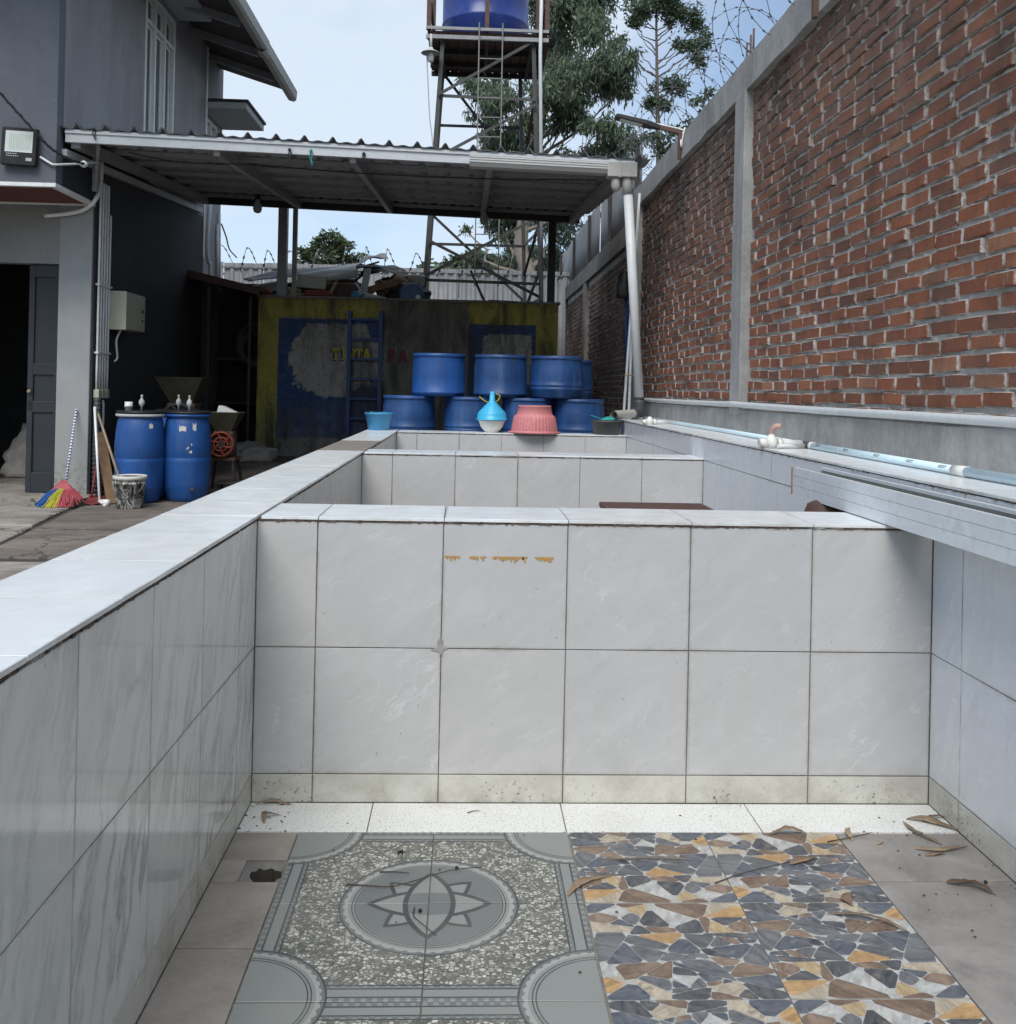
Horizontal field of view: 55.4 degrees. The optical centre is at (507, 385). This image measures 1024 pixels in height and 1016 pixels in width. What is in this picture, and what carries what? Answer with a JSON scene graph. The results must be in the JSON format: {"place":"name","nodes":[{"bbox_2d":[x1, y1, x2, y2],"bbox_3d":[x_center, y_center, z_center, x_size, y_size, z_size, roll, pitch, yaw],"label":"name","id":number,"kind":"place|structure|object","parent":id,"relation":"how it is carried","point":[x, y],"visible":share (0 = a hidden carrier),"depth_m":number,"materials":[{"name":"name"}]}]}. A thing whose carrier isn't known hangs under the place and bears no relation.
{"place":"outdoors","nodes":[
{"label":"outdoors","id":0,"kind":"place"},
{"bbox_2d":[97,413,118,474],"bbox_3d":[-4.144,0.612,10.031,0.026,0.638,0.643,1,0,-42],"label":"wooden stick","id":1,"kind":"object","parent":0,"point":[108,444],"visible":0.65,"depth_m":10.02,"materials":[{"name":"brown wood"}]},
{"bbox_2d":[0,454,298,579],"bbox_3d":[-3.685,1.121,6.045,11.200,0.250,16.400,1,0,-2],"label":"yard paving","id":2,"kind":"structure","parent":0,"point":[84,524],"depth_m":8.77,"materials":[{"name":"concrete"}]},
{"bbox_2d":[0,423,25,477],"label":"grain sack","id":3,"kind":"object","parent":2,"relation":"on","point":[14,458],"visible":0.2,"depth_m":11.88,"materials":[{"name":"fabric"}]},
{"bbox_2d":[34,409,83,507],"bbox_3d":[-4.570,0.723,9.821,0.438,0.952,0.730,1,0,-31],"label":"broom","id":4,"kind":"object","parent":2,"relation":"on","point":[60,493],"visible":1,"depth_m":9.66,"materials":[{"name":"plastic"}]},
{"bbox_2d":[83,465,105,504],"bbox_3d":[-4.226,1.019,9.971,0.173,0.389,0.331,1,0,-2],"label":"red dustpan","id":5,"kind":"object","parent":2,"relation":"on","point":[91,499],"visible":0.96,"depth_m":9.95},
{"bbox_2d":[91,397,100,493],"bbox_3d":[-4.393,0.663,10.320,0.084,1.070,0.080,1,0,-2],"label":"green trellis tube","id":6,"kind":"object","parent":2,"relation":"on","point":[97,403],"visible":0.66,"depth_m":10.29,"materials":[{"name":"plastic"}]},
{"bbox_2d":[93,407,110,505],"bbox_3d":[-4.228,0.732,10.003,0.099,1.013,0.588,1,0,-41],"label":"white mop","id":7,"kind":"object","parent":2,"relation":"on","point":[104,502],"visible":0.96,"depth_m":10.00},
{"bbox_2d":[97,432,114,503],"bbox_3d":[-4.214,0.856,10.137,0.100,0.721,0.489,1,0,-39],"label":"leaning board","id":8,"kind":"object","parent":2,"relation":"on","point":[105,467],"visible":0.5,"depth_m":10.12,"materials":[{"name":"brown wood"}]},
{"bbox_2d":[112,474,147,508],"bbox_3d":[-3.777,1.059,9.665,0.326,0.326,0.326,1,0,-2],"label":"paint bucket","id":9,"kind":"object","parent":2,"relation":"on","point":[129,489],"visible":1,"depth_m":9.55,"materials":[{"name":"plastic"}]},
{"bbox_2d":[114,395,164,503],"bbox_3d":[-3.870,0.659,10.170,0.499,1.127,0.503,1,0,-2],"label":"plastic barrel","id":10,"kind":"object","parent":2,"relation":"on","point":[139,445],"visible":0.82,"depth_m":9.98,"materials":[{"name":"plastic"}]},
{"bbox_2d":[0,0,296,494],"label":"house","id":11,"kind":"structure","parent":2,"relation":"on","point":[146,65],"depth_m":10.91,"materials":[{"name":"paint"}]},
{"bbox_2d":[0,126,39,166],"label":"floodlight","id":12,"kind":"object","parent":11,"relation":"attached to","point":[19,146],"visible":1,"depth_m":9.19,"materials":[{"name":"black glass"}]},
{"bbox_2d":[25,264,58,492],"bbox_3d":[-4.955,-0.073,10.319,0.334,2.437,0.080,1,0,-2],"label":"door","id":13,"kind":"structure","parent":11,"relation":"in","point":[44,279],"depth_m":10.33,"materials":[{"name":"grey wood"}]},
{"bbox_2d":[39,156,99,167],"bbox_3d":[-4.235,-2.181,9.450,0.159,0.165,0.624,1,0,36],"label":"floodlight conduit","id":14,"kind":"object","parent":11,"relation":"attached to","point":[62,164],"visible":0.98,"depth_m":9.37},
{"bbox_2d":[0,92,84,164],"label":"power cable","id":15,"kind":"object","parent":14,"relation":"attached to","point":[38,135],"visible":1,"depth_m":9.12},
{"bbox_2d":[44,161,103,217],"bbox_3d":[-4.584,-2.072,10.194,0.597,0.622,0.216,1,0,-2],"label":"bent conduit","id":16,"kind":"object","parent":11,"relation":"attached to","point":[87,207],"visible":0.96,"depth_m":10.18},
{"bbox_2d":[93,183,112,491],"bbox_3d":[-4.391,-0.511,10.509,0.060,3.340,0.370,1,0,-2],"label":"conduit bundle","id":17,"kind":"object","parent":11,"relation":"attached to","point":[100,390],"visible":0.94,"depth_m":10.50,"materials":[{"name":"plastic"}]},
{"bbox_2d":[107,291,144,361],"bbox_3d":[-4.335,-0.651,11.003,0.207,0.785,0.650,1,0,-2],"label":"meter box","id":18,"kind":"object","parent":11,"relation":"attached to","point":[127,311],"visible":1,"depth_m":10.77,"materials":[{"name":"metal"}]},
{"bbox_2d":[143,0,175,132],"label":"window","id":19,"kind":"structure","parent":11,"relation":"in","point":[160,28],"depth_m":12.39,"materials":[{"name":"grey glass"}]},
{"bbox_2d":[207,118,216,135],"bbox_3d":[-4.682,-3.559,15.076,0.106,1.108,0.700,1,0,-2],"label":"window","id":20,"kind":"structure","parent":11,"relation":"in","point":[211,128],"depth_m":15.07,"materials":[{"name":"glass"}]},
{"bbox_2d":[205,204,220,277],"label":"house drain pipes","id":21,"kind":"object","parent":11,"relation":"attached to","point":[218,250],"visible":0.81,"depth_m":15.47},
{"bbox_2d":[155,395,197,496],"bbox_3d":[-3.708,0.665,10.828,0.499,1.127,0.503,1,0,-2],"label":"plastic barrel","id":22,"kind":"object","parent":2,"relation":"on","point":[178,402],"visible":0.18,"depth_m":10.75,"materials":[{"name":"plastic"}]},
{"bbox_2d":[155,377,212,480],"bbox_3d":[-3.888,0.541,11.592,0.556,1.277,0.540,1,0,-2],"label":"grinding machine","id":23,"kind":"object","parent":2,"relation":"on","point":[184,388],"visible":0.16,"depth_m":11.41,"materials":[{"name":"grey metal"}]},
{"bbox_2d":[163,395,211,501],"bbox_3d":[-3.450,0.669,10.408,0.499,1.127,0.503,1,0,-2],"label":"plastic barrel","id":24,"kind":"object","parent":2,"relation":"on","point":[187,457],"visible":0.96,"depth_m":10.21,"materials":[{"name":"plastic"}]},
{"bbox_2d":[209,411,245,487],"bbox_3d":[-3.286,0.762,11.217,0.396,0.907,0.384,1,0,-2],"label":"grinding machine","id":25,"kind":"object","parent":2,"relation":"on","point":[224,438],"visible":0.91,"depth_m":11.07,"materials":[{"name":"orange metal"}]},
{"bbox_2d":[188,270,276,442],"bbox_3d":[-5.404,-0.271,15.743,3.531,2.900,4.085,1,0,-2],"label":"lean to shed","id":26,"kind":"object","parent":2,"relation":"on","point":[238,303],"visible":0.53,"depth_m":16.12,"materials":[{"name":"brown wood"}]},
{"bbox_2d":[237,322,257,366],"bbox_3d":[-3.933,-0.643,15.124,0.619,0.699,0.070,1,0,-2],"label":"hose coil","id":27,"kind":"object","parent":26,"relation":"hanging from","point":[241,353],"visible":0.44,"depth_m":15.11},
{"bbox_2d":[261,283,287,293],"bbox_3d":[-3.554,-1.487,14.816,0.362,0.132,0.400,-5,0,2],"label":"grey carton","id":28,"kind":"object","parent":26,"relation":"on","point":[273,288],"visible":0.2,"depth_m":14.62,"materials":[{"name":"cardboard"}]},
{"bbox_2d":[289,279,361,284],"bbox_3d":[-2.884,-1.570,15.015,1.364,0.320,0.770,1,0,-2],"label":"rusty sheet","id":29,"kind":"object","parent":28,"relation":"on","point":[347,281],"visible":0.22,"depth_m":14.87,"materials":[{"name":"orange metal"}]},
{"bbox_2d":[301,265,357,281],"bbox_3d":[-2.716,-1.685,14.653,0.889,0.315,0.204,1,0,-2],"label":"silver duct","id":30,"kind":"object","parent":29,"relation":"on","point":[341,273],"visible":0.84,"depth_m":14.58,"materials":[{"name":"metal"}]},
{"bbox_2d":[243,263,376,281],"bbox_3d":[-3.086,-1.756,15.035,2.160,0.434,0.830,1,0,-5],"label":"long roof sheet","id":31,"kind":"object","parent":30,"relation":"on","point":[269,275],"visible":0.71,"depth_m":14.97,"materials":[{"name":"metal"}]},
{"bbox_2d":[356,253,387,265],"bbox_3d":[-2.148,-1.956,15.171,0.585,0.294,0.518,1,0,-2],"label":"curled sheet","id":32,"kind":"object","parent":31,"relation":"on","point":[377,256],"visible":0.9,"depth_m":15.05,"materials":[{"name":"metal"}]},
{"bbox_2d":[234,440,279,461],"bbox_3d":[-3.651,0.925,13.700,0.729,0.284,0.544,1,0,20],"label":"crumpled sack","id":33,"kind":"object","parent":2,"relation":"on","point":[251,451],"visible":0.82,"depth_m":13.54,"materials":[{"name":"fabric"}]},
{"bbox_2d":[297,228,368,264],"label":"round tree","id":34,"kind":"object","parent":2,"relation":"on","point":[333,250],"visible":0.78,"depth_m":43.52,"materials":[{"name":"green plant"}]},
{"bbox_2d":[221,262,569,355],"bbox_3d":[-3.835,-0.688,19.880,12.001,3.634,0.115,1,0,-2],"label":"zinc fence","id":35,"kind":"object","parent":2,"relation":"on","point":[439,290],"visible":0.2,"depth_m":19.98,"materials":[{"name":"grey metal"}]},
{"bbox_2d":[221,245,563,279],"bbox_3d":[-2.406,-2.544,19.974,7.093,0.622,0.602,1,0,-2],"label":"razor wire","id":36,"kind":"object","parent":35,"relation":"on","point":[385,260],"visible":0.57,"depth_m":19.87,"materials":[{"name":"metal"}]},
{"bbox_2d":[256,295,560,456],"bbox_3d":[-1.556,-0.006,16.234,4.450,2.535,4.030,1,0,-2],"label":"painted tank","id":37,"kind":"object","parent":2,"relation":"on","point":[301,377],"visible":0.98,"depth_m":14.22,"materials":[{"name":"paint"}]},
{"bbox_2d":[287,280,341,296],"bbox_3d":[-2.863,-1.478,14.853,1.231,0.340,0.630,1,0,-2],"label":"olive tarpaulin","id":38,"kind":"object","parent":37,"relation":"on","point":[328,286],"visible":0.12,"depth_m":14.61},
{"bbox_2d":[297,274,326,289],"bbox_3d":[-2.960,-1.555,14.667,0.434,0.202,0.350,5,-1,-5],"label":"foam box","id":39,"kind":"object","parent":38,"relation":"on","point":[305,281],"visible":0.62,"depth_m":14.49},
{"bbox_2d":[333,284,360,296],"bbox_3d":[-2.421,-1.421,14.815,0.429,0.194,0.500,-2,0,0],"label":"board stack","id":40,"kind":"object","parent":38,"relation":"on","point":[343,290],"visible":0.4,"depth_m":14.56,"materials":[{"name":"brown wood"}]},
{"bbox_2d":[305,290,333,296],"bbox_3d":[-2.822,-1.359,14.563,0.410,0.120,0.338,1,0,-2],"label":"red crate","id":41,"kind":"object","parent":37,"relation":"on","point":[307,293],"visible":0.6,"depth_m":14.40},
{"bbox_2d":[60,123,650,301],"bbox_3d":[-1.565,-2.049,11.936,5.760,1.525,4.930,1,0,-2],"label":"canopy","id":42,"kind":"object","parent":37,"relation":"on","point":[285,190],"visible":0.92,"depth_m":11.32,"materials":[{"name":"white metal"}]},
{"bbox_2d":[253,194,261,212],"bbox_3d":[-3.434,-2.499,13.274,0.124,0.280,0.122,1,0,-2],"label":"hanging bulb","id":43,"kind":"object","parent":42,"relation":"hanging from","point":[257,206],"visible":1,"depth_m":13.24,"materials":[{"name":"grey"}]},
{"bbox_2d":[129,152,597,180],"bbox_3d":[-1.427,-2.211,9.870,4.704,0.113,0.192,1,0,-4],"label":"canopy wire","id":44,"kind":"object","parent":42,"relation":"attached to","point":[363,173],"visible":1,"depth_m":9.95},
{"bbox_2d":[469,155,636,192],"bbox_3d":[0.441,-2.067,9.491,1.640,0.315,0.157,1,0,-2],"label":"canopy gutter","id":45,"kind":"object","parent":42,"relation":"attached to","point":[615,172],"visible":1,"depth_m":9.44,"materials":[{"name":"grey plastic"}]},
{"bbox_2d":[345,311,382,437],"bbox_3d":[-2.107,-0.013,14.173,0.511,2.150,0.100,1,0,-2],"label":"blue ladder","id":46,"kind":"object","parent":37,"relation":"attached to","point":[348,418],"visible":0.77,"depth_m":14.13,"materials":[{"name":"metal"}]},
{"bbox_2d":[361,268,370,291],"bbox_3d":[-2.135,-1.532,14.477,0.120,0.449,0.132,1,0,27],"label":"upright panel","id":47,"kind":"object","parent":37,"relation":"on","point":[365,279],"visible":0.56,"depth_m":14.48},
{"bbox_2d":[361,278,401,292],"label":"brown beam","id":48,"kind":"structure","parent":37,"relation":"on","point":[383,286],"depth_m":14.53,"materials":[{"name":"brown wood"}]},
{"bbox_2d":[375,274,408,293],"bbox_3d":[-1.675,-1.498,14.953,0.790,0.431,0.671,1,0,-2],"label":"brown cloth","id":49,"kind":"object","parent":37,"relation":"on","point":[395,276],"visible":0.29,"depth_m":14.78,"materials":[{"name":"brown fabric"}]},
{"bbox_2d":[358,264,407,276],"bbox_3d":[-1.914,-1.804,15.153,0.788,0.290,0.775,1,0,-2],"label":"black sheet","id":50,"kind":"object","parent":49,"relation":"on","point":[393,269],"visible":0.84,"depth_m":15.06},
{"bbox_2d":[406,275,425,285],"bbox_3d":[-1.425,-1.514,14.908,0.320,0.370,0.320,1,0,-2],"label":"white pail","id":51,"kind":"object","parent":49,"relation":"on","point":[419,279],"visible":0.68,"depth_m":14.78,"materials":[{"name":"plastic"}]},
{"bbox_2d":[384,280,431,298],"bbox_3d":[-1.526,-1.446,14.704,0.742,0.331,0.456,1,0,-2],"label":"dark rag","id":52,"kind":"object","parent":37,"relation":"on","point":[394,291],"visible":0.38,"depth_m":14.59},
{"bbox_2d":[399,283,424,298],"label":"drum","id":53,"kind":"object","parent":37,"relation":"on","point":[412,290],"visible":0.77,"depth_m":14.38,"materials":[{"name":"blue plastic"}]},
{"bbox_2d":[0,418,1015,1023],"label":"tiled basin","id":54,"kind":"object","parent":2,"relation":"on","point":[398,616],"visible":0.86,"depth_m":3.10,"materials":[{"name":"tile"}]},
{"bbox_2d":[365,411,392,429],"bbox_3d":[-1.244,0.339,9.314,0.274,0.180,0.274,1,0,-2],"label":"blue pail","id":55,"kind":"object","parent":54,"relation":"on","point":[378,420],"visible":0.98,"depth_m":9.22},
{"bbox_2d":[478,420,505,432],"bbox_3d":[-0.158,0.393,9.361,0.268,0.118,0.268,1,0,-2],"label":"white bowl","id":56,"kind":"object","parent":54,"relation":"on","point":[493,426],"visible":0.91,"depth_m":9.27,"materials":[{"name":"plastic"}]},
{"bbox_2d":[476,391,506,420],"bbox_3d":[-0.154,0.196,9.361,0.304,0.275,0.304,1,0,-2],"label":"cyan funnel","id":57,"kind":"object","parent":56,"relation":"on","point":[491,409],"visible":1,"depth_m":9.27,"materials":[{"name":"plastic"}]},
{"bbox_2d":[508,405,560,433],"bbox_3d":[0.256,0.327,9.348,0.512,0.268,0.512,1,0,-2],"label":"pink basket","id":58,"kind":"object","parent":54,"relation":"on","point":[534,419],"visible":1,"depth_m":9.19,"materials":[{"name":"plastic"}]},
{"bbox_2d":[135,803,1015,1023],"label":"basin floor","id":59,"kind":"structure","parent":54,"relation":"in","point":[776,944],"depth_m":2.42,"materials":[{"name":"tile"}]},
{"bbox_2d":[239,862,286,881],"bbox_3d":[-0.675,1.553,2.647,0.109,0.443,0.113,1,0,-2],"label":"floor drain","id":60,"kind":"object","parent":59,"relation":"in","point":[262,871],"visible":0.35,"depth_m":2.68,"materials":[{"name":"concrete"}]},
{"bbox_2d":[346,866,481,886],"bbox_3d":[-0.245,1.328,2.605,0.375,0.009,0.053,1,0,-17],"label":"dry twig","id":61,"kind":"object","parent":59,"relation":"on","point":[407,882],"visible":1,"depth_m":2.57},
{"bbox_2d":[567,875,611,895],"bbox_3d":[0.211,1.337,2.607,0.170,0.010,0.037,1,0,-42],"label":"dry leaf","id":62,"kind":"object","parent":59,"relation":"on","point":[576,884],"visible":1,"depth_m":2.61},
{"bbox_2d":[790,855,817,863],"bbox_3d":[0.841,1.350,2.761,0.100,0.010,0.027,1,0,-22],"label":"dry leaf","id":63,"kind":"object","parent":59,"relation":"on","point":[797,859],"visible":1,"depth_m":2.76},
{"bbox_2d":[827,912,909,932],"bbox_3d":[0.913,1.348,2.449,0.200,0.015,0.033,1,0,23],"label":"dry leaf","id":64,"kind":"object","parent":59,"relation":"on","point":[867,915],"visible":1,"depth_m":2.46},
{"bbox_2d":[906,815,960,831],"bbox_3d":[1.332,1.359,3.011,0.170,0.016,0.037,1,0,33],"label":"dry leaf","id":65,"kind":"object","parent":59,"relation":"on","point":[928,819],"visible":1,"depth_m":3.03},
{"bbox_2d":[915,845,964,850],"bbox_3d":[1.283,1.359,2.844,0.170,0.011,0.033,1,0,-7],"label":"dry leaf","id":66,"kind":"object","parent":59,"relation":"on","point":[940,848],"visible":1,"depth_m":2.84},
{"bbox_2d":[946,879,993,893],"bbox_3d":[1.259,1.353,2.632,0.120,0.022,0.036,1,0,28],"label":"dry leaf","id":67,"kind":"object","parent":59,"relation":"on","point":[985,886],"visible":1,"depth_m":2.63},
{"bbox_2d":[590,420,622,434],"bbox_3d":[0.958,0.408,9.408,0.320,0.135,0.320,1,0,-2],"label":"dark tub","id":68,"kind":"object","parent":54,"relation":"on","point":[605,427],"visible":1,"depth_m":9.29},
{"bbox_2d":[610,177,644,419],"bbox_3d":[1.203,-0.873,9.584,0.123,2.418,0.592,1,0,36],"label":"downpipe","id":69,"kind":"object","parent":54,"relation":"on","point":[637,411],"visible":1,"depth_m":9.60,"materials":[{"name":"white plastic"}]},
{"bbox_2d":[623,193,640,409],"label":"standpipes","id":70,"kind":"object","parent":54,"relation":"on","point":[629,357],"visible":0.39,"depth_m":10.51,"materials":[{"name":"white plastic"}]},
{"bbox_2d":[616,270,628,366],"bbox_3d":[1.321,-0.762,11.048,0.192,1.106,0.194,1,0,-2],"label":"pole net","id":71,"kind":"object","parent":70,"relation":"attached to","point":[622,290],"visible":0.78,"depth_m":11.01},
{"bbox_2d":[642,417,668,424],"bbox_3d":[1.266,0.303,8.312,0.234,0.070,0.065,1,0,-2],"label":"tap valve","id":72,"kind":"object","parent":54,"relation":"on","point":[649,421],"visible":1,"depth_m":8.30,"materials":[{"name":"white plastic"}]},
{"bbox_2d":[757,423,804,447],"bbox_3d":[1.422,0.259,4.994,0.259,0.129,0.077,1,0,-9],"label":"tap valve","id":73,"kind":"object","parent":54,"relation":"on","point":[771,440],"visible":1,"depth_m":4.97,"materials":[{"name":"white plastic"}]},
{"bbox_2d":[804,500,845,511],"bbox_3d":[1.259,0.547,3.775,0.220,0.215,0.220,1,0,-2],"label":"round pot","id":74,"kind":"object","parent":54,"relation":"in","point":[815,506],"visible":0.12,"depth_m":3.72,"materials":[{"name":"brown ceramic"}]},
{"bbox_2d":[642,416,1015,485],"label":"blue pipe","id":75,"kind":"object","parent":54,"relation":"on","point":[982,474],"visible":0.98,"depth_m":3.89,"materials":[{"name":"plastic"}]},
{"bbox_2d":[791,467,1015,566],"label":"metal channel","id":76,"kind":"object","parent":54,"relation":"on","point":[981,528],"visible":1,"depth_m":2.96,"materials":[{"name":"metal"}]},
{"bbox_2d":[454,0,651,293],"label":"eucalyptus tree","id":77,"kind":"object","parent":2,"relation":"on","point":[590,76],"visible":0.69,"depth_m":29.80,"materials":[{"name":"green plant"}]},
{"bbox_2d":[565,227,629,416],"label":"brick wall","id":78,"kind":"structure","parent":2,"relation":"on","point":[595,333],"depth_m":14.63,"materials":[{"name":"brick"}]},
{"bbox_2d":[560,143,647,281],"bbox_3d":[1.428,-2.472,16.964,0.130,0.998,10.240,1,0,-2],"label":"corrugated screen","id":79,"kind":"object","parent":78,"relation":"on","point":[586,247],"visible":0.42,"depth_m":15.89,"materials":[{"name":"metal"}]},
{"bbox_2d":[568,128,663,242],"bbox_3d":[1.583,-3.115,16.143,0.523,0.569,7.986,1,0,-2],"label":"razor wire","id":80,"kind":"object","parent":79,"relation":"attached to","point":[653,158],"visible":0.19,"depth_m":13.13,"materials":[{"name":"metal"}]},
{"bbox_2d":[616,0,715,163],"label":"slender tree","id":81,"kind":"object","parent":2,"relation":"on","point":[676,11],"visible":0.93,"depth_m":34.23,"materials":[{"name":"green plant"}]},
{"bbox_2d":[646,86,717,159],"bbox_3d":[5.674,-4.383,32.345,2.784,11.525,1.205,1,0,-2],"label":"leafy sapling","id":82,"kind":"object","parent":2,"relation":"on","point":[660,149],"visible":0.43,"depth_m":32.28,"materials":[{"name":"green plant"}]},
{"bbox_2d":[630,0,1015,473],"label":"brick wall","id":83,"kind":"structure","parent":2,"relation":"on","point":[827,216],"depth_m":5.24,"materials":[{"name":"brick"}]},
{"bbox_2d":[614,113,684,159],"bbox_3d":[1.356,-2.359,9.192,0.697,0.386,0.193,1,0,-2],"label":"wall lamp","id":84,"kind":"object","parent":83,"relation":"attached to","point":[636,121],"visible":1,"depth_m":9.18,"materials":[{"name":"grey metal"}]},
{"bbox_2d":[635,0,776,181],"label":"razor wire","id":85,"kind":"object","parent":83,"relation":"on","point":[739,9],"visible":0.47,"depth_m":8.58,"materials":[{"name":"metal"}]},
{"bbox_2d":[628,0,793,183],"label":"razor wire","id":86,"kind":"object","parent":83,"relation":"on","point":[712,18],"visible":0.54,"depth_m":8.65,"materials":[{"name":"metal"}]},
{"bbox_2d":[811,0,818,18],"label":"lamp bracket","id":87,"kind":"object","parent":83,"relation":"attached to","point":[814,9],"visible":1,"depth_m":5.62,"materials":[{"name":"orange metal"}]},
{"bbox_2d":[644,398,1015,427],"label":"white conduit","id":88,"kind":"object","parent":83,"relation":"on","point":[988,420],"visible":0.97,"depth_m":4.69,"materials":[{"name":"plastic"}]},
{"bbox_2d":[215,480,242,490],"bbox_3d":[-3.119,1.157,10.848,0.260,0.170,0.250,1,0,-2],"label":"stool","id":89,"kind":"object","parent":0,"point":[229,482],"visible":0.38,"depth_m":10.74,"materials":[{"name":"metal"}]},
{"bbox_2d":[423,0,550,301],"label":"water tower","id":90,"kind":"structure","parent":0,"point":[485,54],"depth_m":15.02,"materials":[{"name":"metal"}]},
{"bbox_2d":[421,34,440,146],"bbox_3d":[-1.206,-4.016,14.825,0.300,2.753,0.300,1,0,-2],"label":"tower lamp","id":91,"kind":"object","parent":90,"relation":"attached to","point":[430,52],"visible":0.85,"depth_m":14.82,"materials":[{"name":"white metal"}]},
{"bbox_2d":[442,0,528,33],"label":"water tank","id":92,"kind":"object","parent":90,"relation":"on","point":[510,14],"visible":0.48,"depth_m":15.26,"materials":[{"name":"plastic"}]},
{"bbox_2d":[539,0,543,300],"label":"riser pipe","id":93,"kind":"object","parent":90,"relation":"attached to","point":[540,130],"visible":0.68,"depth_m":14.85,"materials":[{"name":"white plastic"}]},
{"bbox_2d":[416,244,564,299],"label":"background shrubs","id":94,"kind":"object","parent":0,"point":[458,264],"visible":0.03,"depth_m":39.69,"materials":[{"name":"green plant"}]},
{"bbox_2d":[220,0,793,282],"label":"sky","id":95,"kind":"structure","parent":0,"point":[357,69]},
{"bbox_2d":[238,803,1015,972],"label":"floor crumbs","id":96,"kind":"object","parent":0,"point":[615,911],"visible":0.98,"depth_m":2.81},
{"bbox_2d":[599,502,713,509],"bbox_3d":[0.769,0.993,4.719,0.550,0.742,0.870,1,0,-2],"label":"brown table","id":97,"kind":"object","parent":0,"point":[670,506],"visible":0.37,"depth_m":5.00,"materials":[{"name":"brown wood"}]},
{"bbox_3d":[0.062,0.971,10.214,2.928,0.800,1.390,1,0,-2],"label":"concrete platform","id":98,"kind":"object","parent":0,"visible":0},
{"bbox_2d":[383,395,434,430],"bbox_3d":[-1.040,0.326,10.164,0.553,0.443,0.553,1,0,-2],"label":"cut drum","id":99,"kind":"object","parent":98,"relation":"on","point":[411,412],"visible":0.75,"depth_m":9.93,"materials":[{"name":"plastic"}]},
{"bbox_2d":[412,353,465,396],"bbox_3d":[-0.726,-0.110,10.179,0.565,0.443,0.565,1,0,-2],"label":"cut drum","id":100,"kind":"object","parent":99,"relation":"on","point":[438,374],"visible":0.99,"depth_m":9.94,"materials":[{"name":"plastic"}]},
{"bbox_2d":[443,396,495,430],"bbox_3d":[-0.401,0.340,10.191,0.553,0.442,0.553,1,0,-2],"label":"cut drum","id":101,"kind":"object","parent":98,"relation":"on","point":[460,413],"visible":0.59,"depth_m":9.94,"materials":[{"name":"plastic"}]},
{"bbox_2d":[501,398,552,431],"bbox_3d":[0.199,0.353,10.217,0.553,0.442,0.553,1,0,-2],"label":"cut drum","id":102,"kind":"object","parent":98,"relation":"on","point":[510,407],"visible":0.36,"depth_m":10.01,"materials":[{"name":"plastic"}]},
{"bbox_2d":[473,354,526,397],"bbox_3d":[-0.080,-0.096,10.206,0.565,0.442,0.565,1,0,-2],"label":"cut drum","id":103,"kind":"object","parent":102,"relation":"on","point":[503,376],"visible":0.95,"depth_m":9.97,"materials":[{"name":"plastic"}]},
{"bbox_2d":[553,399,604,433],"bbox_3d":[0.748,0.365,10.240,0.553,0.442,0.553,1,0,-2],"label":"cut drum","id":104,"kind":"object","parent":98,"relation":"on","point":[572,415],"visible":0.59,"depth_m":10.00,"materials":[{"name":"plastic"}]},
{"bbox_2d":[530,356,582,398],"bbox_3d":[0.513,-0.083,10.231,0.565,0.442,0.565,1,0,-2],"label":"cut drum","id":105,"kind":"object","parent":104,"relation":"on","point":[556,377],"visible":0.98,"depth_m":9.99,"materials":[{"name":"plastic"}]},
{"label":"cut drum","id":106,"kind":"object","parent":98,"relation":"on","visible":0},
{"bbox_2d":[553,360,592,399],"bbox_3d":[0.674,-0.057,10.789,0.553,0.447,0.553,1,0,-2],"label":"cut drum","id":107,"kind":"object","parent":106,"relation":"on","point":[587,392],"visible":0.25,"depth_m":10.61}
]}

